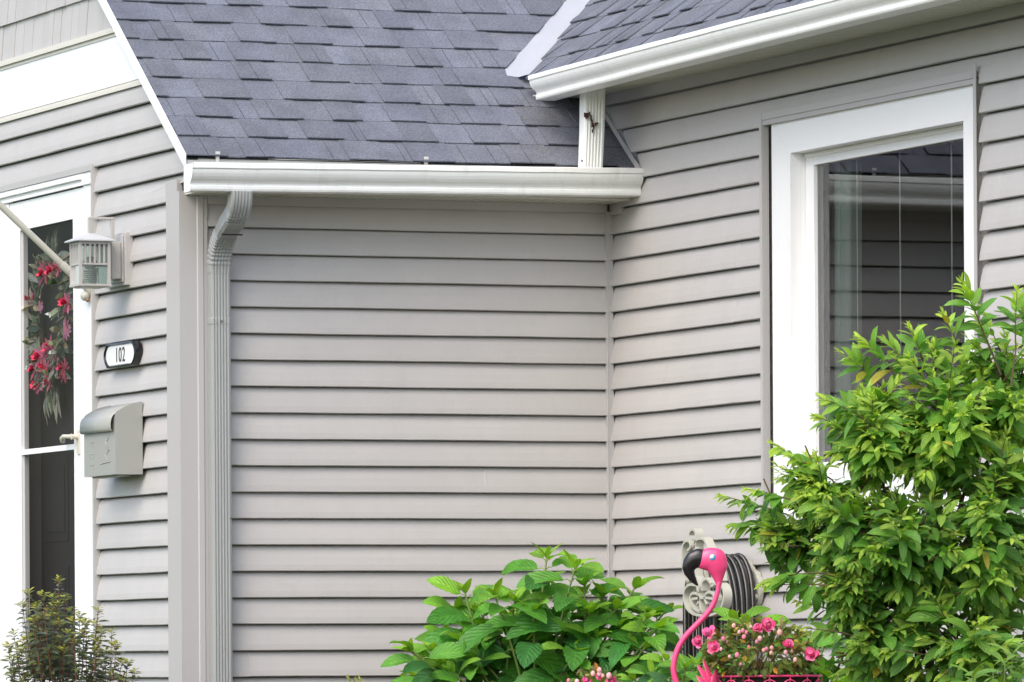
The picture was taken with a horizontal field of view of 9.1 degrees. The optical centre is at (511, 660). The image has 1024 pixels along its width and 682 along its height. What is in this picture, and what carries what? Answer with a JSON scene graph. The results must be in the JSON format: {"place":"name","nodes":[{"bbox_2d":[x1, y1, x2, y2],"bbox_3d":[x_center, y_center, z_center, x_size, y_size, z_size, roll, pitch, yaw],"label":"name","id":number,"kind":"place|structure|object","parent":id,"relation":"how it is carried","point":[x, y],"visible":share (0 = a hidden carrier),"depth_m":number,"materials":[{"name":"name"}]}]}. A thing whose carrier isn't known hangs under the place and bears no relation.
{"place":"outdoors","nodes":[
{"label":"outdoors","id":0,"kind":"place"},
{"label":"garden bed","id":1,"kind":"structure","parent":0,"visible":0},
{"bbox_2d":[1,574,140,681],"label":"twiggy shrub","id":2,"kind":"object","parent":1,"relation":"on","point":[56,662],"visible":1,"depth_m":23.21,"materials":[{"name":"green plant"}]},
{"bbox_2d":[346,674,362,681],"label":"seedling","id":3,"kind":"object","parent":1,"relation":"on","point":[355,680],"visible":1,"depth_m":23.00,"materials":[{"name":"green plant"}]},
{"bbox_2d":[380,542,682,681],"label":"hydrangea","id":4,"kind":"object","parent":1,"relation":"on","point":[532,646],"visible":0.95,"depth_m":23.88,"materials":[{"name":"green plant"}]},
{"bbox_2d":[567,662,621,681],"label":"rose bush","id":5,"kind":"object","parent":1,"relation":"on","point":[596,670],"visible":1,"depth_m":21.81,"materials":[{"name":"pink plant"}]},
{"bbox_2d":[618,647,723,681],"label":"hydrangea","id":6,"kind":"object","parent":1,"relation":"on","point":[685,663],"visible":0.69,"depth_m":22.35,"materials":[{"name":"green plant"}]},
{"bbox_2d":[671,548,822,681],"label":"flamingo planter","id":7,"kind":"object","parent":1,"relation":"on","point":[713,562],"visible":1,"depth_m":21.59,"materials":[{"name":"pink ceramic"}]},
{"bbox_2d":[691,615,824,681],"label":"rose bush","id":8,"kind":"object","parent":7,"relation":"in","point":[765,625],"visible":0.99,"depth_m":21.55,"materials":[{"name":"pink plant"}]},
{"bbox_2d":[695,606,881,681],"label":"hydrangea","id":9,"kind":"object","parent":1,"relation":"on","point":[826,668],"visible":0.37,"depth_m":22.67,"materials":[{"name":"green plant"}]},
{"bbox_2d":[713,271,1023,681],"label":"tall shrub","id":10,"kind":"object","parent":1,"relation":"on","point":[928,576],"visible":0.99,"depth_m":20.30,"materials":[{"name":"green plant"}]},
{"bbox_2d":[951,642,1023,681],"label":"leafy plant","id":11,"kind":"object","parent":1,"relation":"on","point":[977,673],"visible":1,"depth_m":19.21,"materials":[{"name":"green plant"}]},
{"bbox_3d":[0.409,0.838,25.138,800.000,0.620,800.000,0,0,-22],"label":"lawn","id":12,"kind":"structure","parent":0,"visible":0},
{"bbox_2d":[0,0,1023,681],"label":"house","id":13,"kind":"structure","parent":12,"relation":"on","point":[402,306],"depth_m":24.71,"materials":[{"name":"plastic"}]},
{"bbox_2d":[0,201,90,301],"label":"flagpole","id":14,"kind":"object","parent":13,"relation":"attached to","point":[64,267],"visible":0.75,"depth_m":25.43,"materials":[{"name":"white metal"}]},
{"bbox_2d":[22,228,73,424],"bbox_3d":[-1.871,-1.368,26.159,0.150,0.815,0.636,0,0,-22],"label":"wreath","id":15,"kind":"object","parent":13,"relation":"attached to","point":[48,373],"visible":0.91,"depth_m":26.16,"materials":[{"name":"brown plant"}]},
{"bbox_2d":[10,187,85,681],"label":"storm door","id":16,"kind":"structure","parent":13,"relation":"in","point":[66,206],"depth_m":26.39,"materials":[{"name":"white plastic"}]},
{"bbox_2d":[40,221,74,675],"bbox_3d":[-1.791,-0.849,26.123,0.041,2.120,1.060,0,0,-22],"label":"inner door","id":17,"kind":"structure","parent":13,"relation":"in","point":[57,468],"depth_m":26.25,"materials":[{"name":"paint"}]},
{"bbox_2d":[64,217,133,288],"bbox_3d":[-1.633,-1.597,25.096,0.246,0.280,0.290,0,0,-22],"label":"wall lantern","id":18,"kind":"object","parent":13,"relation":"attached to","point":[114,265],"depth_m":25.03,"materials":[{"name":"plastic"}]},
{"bbox_2d":[80,402,142,478],"bbox_3d":[-1.570,-0.864,25.062,0.129,0.289,0.400,0,0,-22],"label":"mailbox","id":19,"kind":"object","parent":13,"relation":"attached to","point":[113,441],"visible":1,"depth_m":24.90,"materials":[{"name":"metal"}]},
{"bbox_2d":[104,341,142,368],"bbox_3d":[-1.526,-1.201,25.085,0.034,0.094,0.400,0,0,-22],"label":"house number plaque","id":20,"kind":"object","parent":13,"relation":"attached to","point":[123,354],"visible":1,"depth_m":25.05,"materials":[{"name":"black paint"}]},
{"bbox_2d":[681,528,763,616],"bbox_3d":[0.809,-0.327,23.732,0.249,0.333,0.453,0,0,-22],"label":"hose reel","id":21,"kind":"object","parent":13,"relation":"attached to","point":[697,600],"visible":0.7,"depth_m":23.73,"materials":[{"name":"beige plastic"}]},
{"bbox_2d":[683,553,755,681],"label":"garden hose","id":22,"kind":"object","parent":21,"relation":"hanging from","point":[746,603],"visible":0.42,"depth_m":23.74,"materials":[{"name":"black rubber"}]},
{"bbox_2d":[759,64,986,521],"bbox_3d":[1.372,-1.206,22.915,0.261,1.695,1.850,0,0,-22],"label":"window","id":23,"kind":"structure","parent":13,"relation":"in","point":[838,137],"depth_m":23.48,"materials":[{"name":"white plastic"}]}
]}

